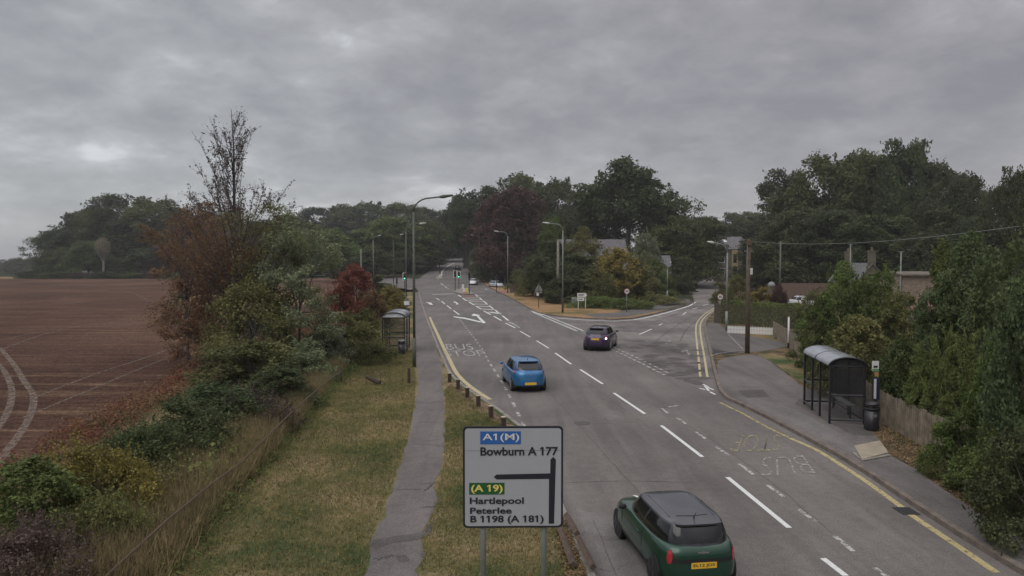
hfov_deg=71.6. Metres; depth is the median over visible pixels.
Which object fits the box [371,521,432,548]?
path patch
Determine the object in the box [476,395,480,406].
timber bollard
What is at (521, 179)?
broadleaf tree
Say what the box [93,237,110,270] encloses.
pale tree
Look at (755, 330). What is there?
picket fence
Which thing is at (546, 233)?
tree
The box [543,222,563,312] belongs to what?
street lamp
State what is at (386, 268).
broadleaf tree
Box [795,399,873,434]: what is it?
shelter base
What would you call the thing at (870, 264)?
gable cottage
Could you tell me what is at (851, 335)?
shrub
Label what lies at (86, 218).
broadleaf tree
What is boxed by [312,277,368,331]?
shrub
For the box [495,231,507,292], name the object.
street lamp
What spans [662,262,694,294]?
tree
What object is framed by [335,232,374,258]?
broadleaf tree
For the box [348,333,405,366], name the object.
shrub
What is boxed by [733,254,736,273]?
bay window
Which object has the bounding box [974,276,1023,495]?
shrub
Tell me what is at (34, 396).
field track
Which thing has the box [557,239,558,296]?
telegraph pole
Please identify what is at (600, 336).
dark crossover
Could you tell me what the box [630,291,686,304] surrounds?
shrub
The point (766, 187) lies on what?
broadleaf tree
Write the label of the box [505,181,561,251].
broadleaf tree
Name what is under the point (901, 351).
shrub
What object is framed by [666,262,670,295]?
street lamp
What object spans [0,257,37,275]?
broadleaf tree
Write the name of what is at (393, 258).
street lamp
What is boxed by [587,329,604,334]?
rear window
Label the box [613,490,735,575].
green hatchback
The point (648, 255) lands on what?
tree
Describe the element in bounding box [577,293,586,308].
flag sign
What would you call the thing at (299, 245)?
broadleaf tree
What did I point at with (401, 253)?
broadleaf tree
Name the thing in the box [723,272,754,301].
shrub
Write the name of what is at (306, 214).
broadleaf tree
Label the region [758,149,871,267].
broadleaf tree
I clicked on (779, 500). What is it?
road
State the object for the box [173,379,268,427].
shrub
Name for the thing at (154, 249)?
broadleaf tree
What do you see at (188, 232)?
broadleaf tree
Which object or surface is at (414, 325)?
street lamp
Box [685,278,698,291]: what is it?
tree
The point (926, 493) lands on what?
path
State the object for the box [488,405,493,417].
timber bollard
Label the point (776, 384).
path
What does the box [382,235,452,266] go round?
broadleaf tree
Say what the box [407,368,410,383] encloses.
marker post
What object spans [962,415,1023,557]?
shrub
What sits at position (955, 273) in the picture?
young tree
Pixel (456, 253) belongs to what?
broadleaf tree
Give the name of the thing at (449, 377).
timber bollard
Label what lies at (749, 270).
telegraph pole
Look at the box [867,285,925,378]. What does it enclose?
young tree
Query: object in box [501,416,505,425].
timber bollard
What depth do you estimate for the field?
48.19 m
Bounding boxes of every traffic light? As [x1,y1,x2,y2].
[403,273,405,291]
[453,270,456,289]
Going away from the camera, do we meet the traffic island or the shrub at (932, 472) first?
the shrub at (932, 472)
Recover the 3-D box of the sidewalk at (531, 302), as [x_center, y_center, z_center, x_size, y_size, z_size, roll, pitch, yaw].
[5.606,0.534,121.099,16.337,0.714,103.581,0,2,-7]
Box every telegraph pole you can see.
[360,249,361,266]
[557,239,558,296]
[744,239,752,353]
[779,241,780,297]
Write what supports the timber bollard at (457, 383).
on the low timber post fence at (483, 405)
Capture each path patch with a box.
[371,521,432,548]
[396,555,409,561]
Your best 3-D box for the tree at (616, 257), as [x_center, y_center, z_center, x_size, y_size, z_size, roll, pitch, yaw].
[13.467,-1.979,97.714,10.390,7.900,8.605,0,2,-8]
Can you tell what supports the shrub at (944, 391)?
on the verge at (782, 351)
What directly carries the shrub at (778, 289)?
on the verge at (782, 351)
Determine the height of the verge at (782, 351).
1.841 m
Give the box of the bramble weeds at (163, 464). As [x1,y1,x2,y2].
[40,372,294,567]
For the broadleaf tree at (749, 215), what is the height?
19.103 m
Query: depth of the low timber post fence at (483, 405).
28.68 m
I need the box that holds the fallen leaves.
[876,425,1021,530]
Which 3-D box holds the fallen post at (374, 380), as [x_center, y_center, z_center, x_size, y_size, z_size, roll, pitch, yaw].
[-6.513,4.325,33.239,0.781,0.439,0.240,1,2,18]
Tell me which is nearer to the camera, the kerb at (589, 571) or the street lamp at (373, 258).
the kerb at (589, 571)
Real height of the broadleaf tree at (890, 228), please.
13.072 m
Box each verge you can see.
[0,278,583,575]
[706,281,1022,536]
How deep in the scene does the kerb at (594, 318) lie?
76.80 m
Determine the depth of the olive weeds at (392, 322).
57.54 m
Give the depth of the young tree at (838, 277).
36.77 m
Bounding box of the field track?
[0,283,204,463]
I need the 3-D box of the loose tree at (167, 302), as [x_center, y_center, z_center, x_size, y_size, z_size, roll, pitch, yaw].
[-18.335,-0.346,40.139,4.486,9.186,5.375,2,3,32]
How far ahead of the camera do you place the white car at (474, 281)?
154.72 m
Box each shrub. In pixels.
[0,452,124,551]
[0,498,114,575]
[27,419,174,520]
[38,478,173,565]
[75,411,231,492]
[116,392,248,450]
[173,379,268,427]
[180,332,306,397]
[207,380,314,430]
[243,364,328,409]
[267,335,339,382]
[296,318,357,364]
[311,308,385,357]
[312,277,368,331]
[331,261,383,326]
[346,306,383,340]
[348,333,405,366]
[357,272,391,301]
[359,286,391,325]
[377,284,410,310]
[398,288,411,304]
[564,292,632,308]
[588,295,663,309]
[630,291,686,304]
[707,280,736,303]
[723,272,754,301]
[750,286,776,304]
[768,282,789,302]
[798,321,830,372]
[803,313,897,395]
[860,329,934,410]
[911,397,979,474]
[916,456,984,486]
[931,363,977,424]
[936,413,1023,508]
[941,330,1023,459]
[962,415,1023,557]
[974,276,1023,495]
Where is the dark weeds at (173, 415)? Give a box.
[92,362,310,464]
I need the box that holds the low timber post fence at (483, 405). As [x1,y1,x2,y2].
[445,374,513,425]
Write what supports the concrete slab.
on the path at (776, 384)
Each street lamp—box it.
[373,235,380,276]
[393,234,402,285]
[405,223,425,300]
[412,194,452,366]
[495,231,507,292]
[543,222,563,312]
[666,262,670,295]
[707,241,727,330]
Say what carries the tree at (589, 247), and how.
on the corner green
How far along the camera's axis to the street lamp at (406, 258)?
80.68 m
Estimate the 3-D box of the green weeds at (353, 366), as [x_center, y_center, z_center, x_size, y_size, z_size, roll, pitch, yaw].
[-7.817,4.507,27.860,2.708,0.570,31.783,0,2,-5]
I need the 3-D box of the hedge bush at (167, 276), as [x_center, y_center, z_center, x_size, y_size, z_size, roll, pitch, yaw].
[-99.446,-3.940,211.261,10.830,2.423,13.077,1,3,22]
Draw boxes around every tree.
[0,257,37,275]
[17,230,74,271]
[23,259,38,274]
[39,211,101,271]
[41,246,86,275]
[53,240,114,274]
[61,206,133,274]
[70,193,150,268]
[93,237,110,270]
[98,257,134,274]
[107,248,164,275]
[110,196,190,261]
[135,200,228,362]
[136,241,191,274]
[141,208,202,271]
[151,110,301,364]
[155,276,220,371]
[164,211,231,271]
[165,220,231,346]
[172,201,261,345]
[187,218,270,269]
[189,270,311,372]
[216,202,324,341]
[240,219,282,271]
[251,210,346,363]
[268,226,329,275]
[286,227,363,275]
[295,206,346,232]
[317,203,366,240]
[325,257,368,279]
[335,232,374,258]
[336,200,397,241]
[348,215,436,264]
[349,249,405,276]
[376,202,432,241]
[380,220,457,269]
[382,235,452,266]
[389,249,426,272]
[401,206,442,224]
[419,224,471,259]
[428,212,460,249]
[435,192,475,267]
[442,185,505,244]
[446,234,476,265]
[467,256,515,281]
[468,233,505,271]
[491,235,527,276]
[495,171,535,238]
[504,267,527,290]
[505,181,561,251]
[513,267,543,296]
[520,238,576,293]
[523,176,595,265]
[533,253,622,296]
[536,212,567,266]
[542,274,576,303]
[545,225,609,293]
[564,155,706,252]
[574,245,646,300]
[577,187,633,253]
[577,264,620,298]
[615,248,660,299]
[630,193,685,256]
[632,225,662,287]
[636,257,680,296]
[647,212,706,257]
[648,215,730,282]
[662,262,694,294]
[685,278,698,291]
[693,215,724,255]
[718,238,793,289]
[721,212,742,236]
[725,218,756,236]
[734,211,764,231]
[735,215,768,282]
[746,205,839,284]
[754,167,816,281]
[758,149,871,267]
[772,208,893,282]
[785,286,837,367]
[793,258,872,351]
[816,147,900,240]
[824,253,905,376]
[842,213,926,271]
[850,148,925,222]
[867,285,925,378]
[871,137,941,264]
[893,205,968,270]
[895,282,978,408]
[901,333,945,414]
[908,159,964,228]
[911,217,1020,296]
[911,226,1013,399]
[923,237,953,365]
[928,170,997,250]
[928,313,982,427]
[954,186,1019,272]
[955,216,1023,379]
[973,164,1023,295]
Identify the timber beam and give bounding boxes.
[556,512,596,569]
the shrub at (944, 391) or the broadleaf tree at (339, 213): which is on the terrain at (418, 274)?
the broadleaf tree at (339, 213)
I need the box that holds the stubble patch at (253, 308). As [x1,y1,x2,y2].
[179,293,323,309]
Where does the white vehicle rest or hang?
on the verge at (782, 351)
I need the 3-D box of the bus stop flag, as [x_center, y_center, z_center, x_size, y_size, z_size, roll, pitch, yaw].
[13.128,3.733,25.647,0.270,2.200,0.113,0,2,0]
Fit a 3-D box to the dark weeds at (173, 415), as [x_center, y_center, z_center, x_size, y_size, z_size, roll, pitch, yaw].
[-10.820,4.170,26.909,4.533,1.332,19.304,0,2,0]
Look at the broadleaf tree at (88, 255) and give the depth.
219.04 m
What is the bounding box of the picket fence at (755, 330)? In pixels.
[727,326,772,334]
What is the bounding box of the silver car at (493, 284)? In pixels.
[489,281,502,286]
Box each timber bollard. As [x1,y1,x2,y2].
[448,372,450,382]
[456,379,459,388]
[465,387,468,397]
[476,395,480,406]
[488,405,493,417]
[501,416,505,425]
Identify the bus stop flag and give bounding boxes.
[872,361,879,401]
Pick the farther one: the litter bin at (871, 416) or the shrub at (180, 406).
the litter bin at (871, 416)
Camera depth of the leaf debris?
14.05 m
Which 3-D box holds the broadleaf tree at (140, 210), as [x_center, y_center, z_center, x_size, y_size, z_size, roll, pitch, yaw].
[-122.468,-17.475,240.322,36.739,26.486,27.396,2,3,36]
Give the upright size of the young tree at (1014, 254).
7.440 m
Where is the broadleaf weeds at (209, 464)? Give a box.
[149,426,283,497]
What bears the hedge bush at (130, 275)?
on the verge at (382, 515)
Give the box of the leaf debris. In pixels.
[554,516,587,575]
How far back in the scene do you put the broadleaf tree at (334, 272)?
163.69 m
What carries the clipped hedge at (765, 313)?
on the verge at (782, 351)
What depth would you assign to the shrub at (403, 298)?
89.67 m
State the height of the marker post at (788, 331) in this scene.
2.146 m
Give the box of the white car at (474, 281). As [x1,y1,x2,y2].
[470,278,477,284]
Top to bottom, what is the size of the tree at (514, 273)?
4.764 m
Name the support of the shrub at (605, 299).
on the corner green
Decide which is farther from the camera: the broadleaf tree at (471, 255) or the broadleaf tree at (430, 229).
the broadleaf tree at (430, 229)
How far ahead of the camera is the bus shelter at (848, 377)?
25.29 m
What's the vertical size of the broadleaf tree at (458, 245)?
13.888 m
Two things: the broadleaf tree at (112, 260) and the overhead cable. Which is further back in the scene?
the broadleaf tree at (112, 260)
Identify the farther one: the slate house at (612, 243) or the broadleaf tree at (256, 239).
the broadleaf tree at (256, 239)
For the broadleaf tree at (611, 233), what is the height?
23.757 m
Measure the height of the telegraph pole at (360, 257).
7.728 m
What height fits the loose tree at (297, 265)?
9.086 m
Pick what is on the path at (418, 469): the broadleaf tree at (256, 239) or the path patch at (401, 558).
the path patch at (401, 558)
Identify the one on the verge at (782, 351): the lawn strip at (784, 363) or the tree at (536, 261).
the lawn strip at (784, 363)
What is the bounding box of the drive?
[706,322,785,352]
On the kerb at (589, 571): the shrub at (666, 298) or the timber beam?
the timber beam
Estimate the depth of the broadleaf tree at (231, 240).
233.04 m
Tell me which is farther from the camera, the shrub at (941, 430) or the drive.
the drive
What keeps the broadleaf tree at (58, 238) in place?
on the terrain at (418, 274)
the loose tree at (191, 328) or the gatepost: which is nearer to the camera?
the loose tree at (191, 328)
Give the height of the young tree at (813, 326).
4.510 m
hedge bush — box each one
[12,271,47,278]
[35,271,74,278]
[57,272,93,278]
[83,271,127,278]
[106,271,155,278]
[140,272,165,278]
[160,271,192,278]
[311,271,328,274]
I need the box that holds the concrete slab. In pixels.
[854,440,888,458]
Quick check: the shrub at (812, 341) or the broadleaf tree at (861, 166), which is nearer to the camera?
the shrub at (812, 341)
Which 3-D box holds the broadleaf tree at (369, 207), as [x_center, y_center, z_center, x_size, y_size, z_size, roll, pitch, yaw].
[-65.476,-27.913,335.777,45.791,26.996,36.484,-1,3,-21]
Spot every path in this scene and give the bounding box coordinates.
[365,292,444,575]
[583,299,690,317]
[717,355,1023,564]
[858,459,1023,561]
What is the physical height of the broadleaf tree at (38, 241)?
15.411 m
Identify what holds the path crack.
on the path at (418, 469)
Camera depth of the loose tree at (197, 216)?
41.22 m
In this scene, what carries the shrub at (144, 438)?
on the verge at (382, 515)
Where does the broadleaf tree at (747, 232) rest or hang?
on the verge at (782, 351)
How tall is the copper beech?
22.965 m
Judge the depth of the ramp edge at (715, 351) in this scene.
44.98 m
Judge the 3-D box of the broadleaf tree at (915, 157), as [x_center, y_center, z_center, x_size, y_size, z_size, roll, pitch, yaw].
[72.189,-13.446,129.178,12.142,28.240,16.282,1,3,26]
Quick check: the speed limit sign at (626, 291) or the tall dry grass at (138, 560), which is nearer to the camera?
the tall dry grass at (138, 560)
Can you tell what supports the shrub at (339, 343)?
on the verge at (382, 515)
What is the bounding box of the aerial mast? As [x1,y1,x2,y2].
[898,251,903,294]
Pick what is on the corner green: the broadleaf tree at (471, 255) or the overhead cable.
the broadleaf tree at (471, 255)
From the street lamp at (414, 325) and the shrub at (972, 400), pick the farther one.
the street lamp at (414, 325)
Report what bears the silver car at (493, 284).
on the road at (779, 500)
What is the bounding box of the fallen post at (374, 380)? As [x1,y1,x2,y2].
[365,375,380,384]
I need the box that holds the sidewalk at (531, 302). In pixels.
[483,281,667,318]
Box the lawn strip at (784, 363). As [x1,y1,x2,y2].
[757,353,817,383]
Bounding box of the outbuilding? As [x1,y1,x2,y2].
[872,271,963,302]
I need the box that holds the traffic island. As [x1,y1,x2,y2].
[454,288,473,293]
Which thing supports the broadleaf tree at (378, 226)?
on the terrain at (418, 274)
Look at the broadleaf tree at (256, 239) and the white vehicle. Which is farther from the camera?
the broadleaf tree at (256, 239)
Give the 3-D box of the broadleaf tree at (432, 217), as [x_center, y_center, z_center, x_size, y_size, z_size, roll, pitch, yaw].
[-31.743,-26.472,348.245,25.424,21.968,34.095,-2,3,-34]
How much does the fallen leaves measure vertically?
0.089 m
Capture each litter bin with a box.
[398,339,404,353]
[864,401,879,430]
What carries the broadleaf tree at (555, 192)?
on the corner green
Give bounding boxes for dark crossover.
[583,325,617,350]
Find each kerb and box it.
[419,293,595,575]
[462,262,699,319]
[704,312,1023,575]
[711,351,744,355]
[851,452,891,460]
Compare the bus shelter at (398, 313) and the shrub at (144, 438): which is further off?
the bus shelter at (398, 313)
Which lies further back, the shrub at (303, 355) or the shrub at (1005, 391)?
the shrub at (303, 355)
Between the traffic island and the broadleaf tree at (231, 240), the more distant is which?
the broadleaf tree at (231, 240)
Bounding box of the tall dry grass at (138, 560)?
[0,336,376,575]
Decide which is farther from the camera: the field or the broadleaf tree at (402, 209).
the broadleaf tree at (402, 209)
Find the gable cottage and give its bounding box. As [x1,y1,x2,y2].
[827,247,880,313]
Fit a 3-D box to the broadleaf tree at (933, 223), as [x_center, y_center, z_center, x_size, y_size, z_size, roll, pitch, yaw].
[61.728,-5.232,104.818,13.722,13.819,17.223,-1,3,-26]
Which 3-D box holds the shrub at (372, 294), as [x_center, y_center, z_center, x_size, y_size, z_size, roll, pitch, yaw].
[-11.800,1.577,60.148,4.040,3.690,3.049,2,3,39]
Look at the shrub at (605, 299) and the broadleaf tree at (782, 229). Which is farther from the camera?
the broadleaf tree at (782, 229)
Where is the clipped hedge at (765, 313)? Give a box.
[714,300,813,328]
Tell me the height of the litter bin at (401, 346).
0.900 m
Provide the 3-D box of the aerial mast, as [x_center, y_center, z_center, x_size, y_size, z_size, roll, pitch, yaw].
[32.874,0.213,60.060,0.500,6.610,0.100,0,2,0]
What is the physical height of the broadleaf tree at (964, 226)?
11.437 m
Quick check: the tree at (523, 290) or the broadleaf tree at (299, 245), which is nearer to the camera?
the tree at (523, 290)
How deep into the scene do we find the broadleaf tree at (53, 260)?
220.66 m
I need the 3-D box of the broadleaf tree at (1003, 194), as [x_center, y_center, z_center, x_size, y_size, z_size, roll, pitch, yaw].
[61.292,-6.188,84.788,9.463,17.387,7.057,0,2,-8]
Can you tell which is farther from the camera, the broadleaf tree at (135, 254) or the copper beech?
the broadleaf tree at (135, 254)
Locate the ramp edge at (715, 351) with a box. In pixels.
[712,348,736,353]
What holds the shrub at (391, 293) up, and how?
on the verge at (382, 515)
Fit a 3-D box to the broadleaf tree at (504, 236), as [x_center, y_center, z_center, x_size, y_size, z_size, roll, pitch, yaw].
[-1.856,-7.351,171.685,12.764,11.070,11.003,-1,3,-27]
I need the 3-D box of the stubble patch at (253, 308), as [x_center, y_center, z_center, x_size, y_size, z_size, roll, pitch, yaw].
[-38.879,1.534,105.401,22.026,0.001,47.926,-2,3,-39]
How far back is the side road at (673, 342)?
54.00 m
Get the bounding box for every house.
[559,239,626,271]
[620,255,671,293]
[712,235,744,276]
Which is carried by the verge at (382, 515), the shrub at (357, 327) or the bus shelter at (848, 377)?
the shrub at (357, 327)
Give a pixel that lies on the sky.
(409, 102)
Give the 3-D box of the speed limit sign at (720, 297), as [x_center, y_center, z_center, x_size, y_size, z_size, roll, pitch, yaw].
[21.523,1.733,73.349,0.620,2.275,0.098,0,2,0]
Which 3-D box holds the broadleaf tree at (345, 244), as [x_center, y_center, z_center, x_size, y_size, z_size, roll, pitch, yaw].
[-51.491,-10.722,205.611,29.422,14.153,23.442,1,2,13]
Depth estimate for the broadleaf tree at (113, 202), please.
233.58 m
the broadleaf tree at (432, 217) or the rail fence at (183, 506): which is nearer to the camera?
the rail fence at (183, 506)
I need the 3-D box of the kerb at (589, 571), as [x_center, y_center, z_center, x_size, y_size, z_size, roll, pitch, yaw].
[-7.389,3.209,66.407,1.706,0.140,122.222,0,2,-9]
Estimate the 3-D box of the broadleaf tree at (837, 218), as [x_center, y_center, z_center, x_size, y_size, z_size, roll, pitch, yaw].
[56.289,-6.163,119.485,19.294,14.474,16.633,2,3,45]
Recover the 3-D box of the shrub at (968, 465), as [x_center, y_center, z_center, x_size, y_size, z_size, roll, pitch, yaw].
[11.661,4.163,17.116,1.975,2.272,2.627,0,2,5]
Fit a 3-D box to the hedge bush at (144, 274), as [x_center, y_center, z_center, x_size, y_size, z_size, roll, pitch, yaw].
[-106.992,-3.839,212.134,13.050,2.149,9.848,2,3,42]
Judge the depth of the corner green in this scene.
116.89 m
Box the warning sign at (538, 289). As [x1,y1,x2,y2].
[535,283,542,307]
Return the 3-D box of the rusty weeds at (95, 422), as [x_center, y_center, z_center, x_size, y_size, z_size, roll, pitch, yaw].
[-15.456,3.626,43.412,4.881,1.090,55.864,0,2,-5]
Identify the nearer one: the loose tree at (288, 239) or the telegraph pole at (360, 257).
the loose tree at (288, 239)
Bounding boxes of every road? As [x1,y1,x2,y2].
[369,257,1022,575]
[532,277,728,393]
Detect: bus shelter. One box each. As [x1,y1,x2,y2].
[381,309,410,350]
[802,345,867,424]
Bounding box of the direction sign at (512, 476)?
[463,426,562,575]
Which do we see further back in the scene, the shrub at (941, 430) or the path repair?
the path repair
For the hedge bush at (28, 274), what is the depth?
209.87 m
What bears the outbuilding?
on the verge at (782, 351)
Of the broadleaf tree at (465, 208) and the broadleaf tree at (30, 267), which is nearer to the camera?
the broadleaf tree at (465, 208)
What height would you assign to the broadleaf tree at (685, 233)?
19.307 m
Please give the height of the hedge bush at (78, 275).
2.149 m
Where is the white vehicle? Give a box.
[786,296,813,306]
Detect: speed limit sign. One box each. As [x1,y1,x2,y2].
[624,288,629,311]
[717,294,722,302]
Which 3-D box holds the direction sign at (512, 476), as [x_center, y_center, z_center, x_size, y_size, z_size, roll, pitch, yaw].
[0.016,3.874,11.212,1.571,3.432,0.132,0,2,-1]
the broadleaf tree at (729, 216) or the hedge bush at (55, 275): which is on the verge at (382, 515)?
the hedge bush at (55, 275)
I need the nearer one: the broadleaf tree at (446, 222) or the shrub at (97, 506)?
the shrub at (97, 506)
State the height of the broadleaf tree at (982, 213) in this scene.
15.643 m
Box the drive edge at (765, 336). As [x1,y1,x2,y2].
[736,330,780,341]
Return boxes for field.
[0,278,364,477]
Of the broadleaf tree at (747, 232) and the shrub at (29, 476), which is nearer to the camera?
the shrub at (29, 476)
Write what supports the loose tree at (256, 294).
on the verge at (382, 515)
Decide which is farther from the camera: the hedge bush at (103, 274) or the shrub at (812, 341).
the hedge bush at (103, 274)
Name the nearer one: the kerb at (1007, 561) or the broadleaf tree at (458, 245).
the kerb at (1007, 561)
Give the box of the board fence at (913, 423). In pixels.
[773,321,977,452]
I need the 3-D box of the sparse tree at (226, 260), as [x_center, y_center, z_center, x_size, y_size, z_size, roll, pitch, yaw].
[-14.910,-2.753,38.266,7.123,14.146,7.688,0,2,0]
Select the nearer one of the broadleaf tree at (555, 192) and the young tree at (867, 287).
the young tree at (867, 287)
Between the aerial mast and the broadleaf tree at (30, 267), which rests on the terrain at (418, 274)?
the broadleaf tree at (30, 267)
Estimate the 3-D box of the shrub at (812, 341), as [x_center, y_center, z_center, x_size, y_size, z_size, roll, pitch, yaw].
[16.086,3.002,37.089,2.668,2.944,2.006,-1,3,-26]
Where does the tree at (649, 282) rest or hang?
on the corner green
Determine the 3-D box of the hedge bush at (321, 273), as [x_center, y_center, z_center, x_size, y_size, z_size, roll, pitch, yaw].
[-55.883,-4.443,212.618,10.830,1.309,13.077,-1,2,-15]
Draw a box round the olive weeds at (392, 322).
[345,299,402,344]
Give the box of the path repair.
[739,389,768,396]
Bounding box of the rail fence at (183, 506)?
[105,367,342,575]
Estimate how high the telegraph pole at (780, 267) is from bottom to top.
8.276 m
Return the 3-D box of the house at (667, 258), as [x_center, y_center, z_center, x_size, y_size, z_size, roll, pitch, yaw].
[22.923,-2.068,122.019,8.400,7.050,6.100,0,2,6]
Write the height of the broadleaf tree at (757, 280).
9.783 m
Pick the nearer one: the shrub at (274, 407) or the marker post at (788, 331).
the shrub at (274, 407)
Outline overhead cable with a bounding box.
[752,225,1023,243]
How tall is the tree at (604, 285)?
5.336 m
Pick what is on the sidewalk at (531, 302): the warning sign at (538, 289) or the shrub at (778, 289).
the warning sign at (538, 289)
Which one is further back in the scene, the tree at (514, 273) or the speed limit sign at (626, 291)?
the tree at (514, 273)
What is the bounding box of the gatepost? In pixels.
[768,282,774,293]
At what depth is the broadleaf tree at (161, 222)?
230.03 m
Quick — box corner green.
[467,261,699,310]
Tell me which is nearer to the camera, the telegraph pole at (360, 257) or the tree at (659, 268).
the tree at (659, 268)
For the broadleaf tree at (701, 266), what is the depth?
144.16 m
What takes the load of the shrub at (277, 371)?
on the verge at (382, 515)
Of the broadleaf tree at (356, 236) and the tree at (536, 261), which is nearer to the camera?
the tree at (536, 261)
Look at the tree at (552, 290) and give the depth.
92.95 m
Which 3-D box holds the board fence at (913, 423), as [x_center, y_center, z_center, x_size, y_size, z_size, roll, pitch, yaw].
[15.879,3.826,35.903,1.292,1.190,37.877,0,2,11]
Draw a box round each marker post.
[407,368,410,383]
[787,316,789,347]
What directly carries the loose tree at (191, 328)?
on the field
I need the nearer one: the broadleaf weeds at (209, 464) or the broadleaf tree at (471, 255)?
the broadleaf weeds at (209, 464)
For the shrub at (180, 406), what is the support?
on the verge at (382, 515)
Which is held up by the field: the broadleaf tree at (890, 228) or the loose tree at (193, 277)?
the loose tree at (193, 277)
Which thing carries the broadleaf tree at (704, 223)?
on the corner green
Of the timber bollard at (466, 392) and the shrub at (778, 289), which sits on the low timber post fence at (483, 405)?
the timber bollard at (466, 392)
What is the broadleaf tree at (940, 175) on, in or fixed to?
on the verge at (782, 351)
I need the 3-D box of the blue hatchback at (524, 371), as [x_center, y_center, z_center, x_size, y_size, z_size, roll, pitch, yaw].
[0.523,3.854,33.626,2.006,1.579,4.041,0,2,-9]
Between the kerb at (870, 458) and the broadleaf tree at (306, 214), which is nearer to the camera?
the kerb at (870, 458)
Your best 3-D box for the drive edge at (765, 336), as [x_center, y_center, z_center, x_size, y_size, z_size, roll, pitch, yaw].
[19.593,3.673,53.644,3.945,0.001,9.307,0,2,0]
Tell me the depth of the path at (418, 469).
19.57 m
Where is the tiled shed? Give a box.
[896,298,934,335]
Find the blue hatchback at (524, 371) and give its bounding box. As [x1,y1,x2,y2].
[500,355,545,390]
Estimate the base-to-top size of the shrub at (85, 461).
2.314 m
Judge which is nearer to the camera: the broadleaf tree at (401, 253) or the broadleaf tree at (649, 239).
the broadleaf tree at (649, 239)
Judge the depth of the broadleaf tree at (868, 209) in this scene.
135.60 m
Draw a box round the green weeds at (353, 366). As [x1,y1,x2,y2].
[140,355,378,575]
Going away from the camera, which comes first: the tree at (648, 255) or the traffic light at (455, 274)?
the tree at (648, 255)
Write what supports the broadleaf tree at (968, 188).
on the verge at (782, 351)
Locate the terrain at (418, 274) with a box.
[0,248,709,291]
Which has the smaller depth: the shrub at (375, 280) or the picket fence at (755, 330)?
the picket fence at (755, 330)
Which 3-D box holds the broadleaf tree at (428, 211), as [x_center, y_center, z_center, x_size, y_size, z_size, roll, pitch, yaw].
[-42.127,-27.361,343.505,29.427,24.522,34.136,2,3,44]
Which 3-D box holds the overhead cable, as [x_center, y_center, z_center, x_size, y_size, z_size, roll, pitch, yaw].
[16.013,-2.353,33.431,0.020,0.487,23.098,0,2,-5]
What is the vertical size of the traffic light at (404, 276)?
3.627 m
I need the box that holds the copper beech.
[460,184,551,279]
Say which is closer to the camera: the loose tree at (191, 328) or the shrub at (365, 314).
the loose tree at (191, 328)
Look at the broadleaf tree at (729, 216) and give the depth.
254.74 m
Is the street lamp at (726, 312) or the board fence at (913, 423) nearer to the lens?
the board fence at (913, 423)
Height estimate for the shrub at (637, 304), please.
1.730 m
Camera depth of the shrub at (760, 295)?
80.00 m
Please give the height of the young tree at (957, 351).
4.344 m
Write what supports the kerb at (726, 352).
on the side road at (673, 342)
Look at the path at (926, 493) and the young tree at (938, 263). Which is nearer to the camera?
the path at (926, 493)
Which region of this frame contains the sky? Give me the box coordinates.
[0,0,1023,262]
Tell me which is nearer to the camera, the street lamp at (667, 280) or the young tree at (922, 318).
the young tree at (922, 318)
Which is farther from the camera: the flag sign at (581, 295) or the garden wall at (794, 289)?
the garden wall at (794, 289)
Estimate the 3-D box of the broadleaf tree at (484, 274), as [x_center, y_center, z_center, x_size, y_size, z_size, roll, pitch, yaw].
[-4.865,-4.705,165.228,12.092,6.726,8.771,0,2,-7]
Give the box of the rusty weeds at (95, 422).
[0,319,339,505]
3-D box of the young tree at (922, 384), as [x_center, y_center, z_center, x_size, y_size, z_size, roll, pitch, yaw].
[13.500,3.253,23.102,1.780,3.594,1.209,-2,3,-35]
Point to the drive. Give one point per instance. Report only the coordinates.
(720, 338)
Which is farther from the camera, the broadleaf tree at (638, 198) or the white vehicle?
the broadleaf tree at (638, 198)
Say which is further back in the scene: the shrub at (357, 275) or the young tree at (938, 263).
the shrub at (357, 275)
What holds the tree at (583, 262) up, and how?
on the corner green
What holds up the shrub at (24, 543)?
on the verge at (382, 515)
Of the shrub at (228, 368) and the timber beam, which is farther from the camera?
the shrub at (228, 368)
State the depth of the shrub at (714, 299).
94.69 m
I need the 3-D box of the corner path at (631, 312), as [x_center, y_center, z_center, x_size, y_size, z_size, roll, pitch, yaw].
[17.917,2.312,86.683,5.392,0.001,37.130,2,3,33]
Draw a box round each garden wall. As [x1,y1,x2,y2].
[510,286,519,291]
[781,283,829,298]
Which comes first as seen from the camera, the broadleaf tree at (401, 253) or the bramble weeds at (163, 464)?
the bramble weeds at (163, 464)
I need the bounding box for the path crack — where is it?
[374,326,443,559]
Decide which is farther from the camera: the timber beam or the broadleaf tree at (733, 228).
the broadleaf tree at (733, 228)
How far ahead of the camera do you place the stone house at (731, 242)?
181.12 m

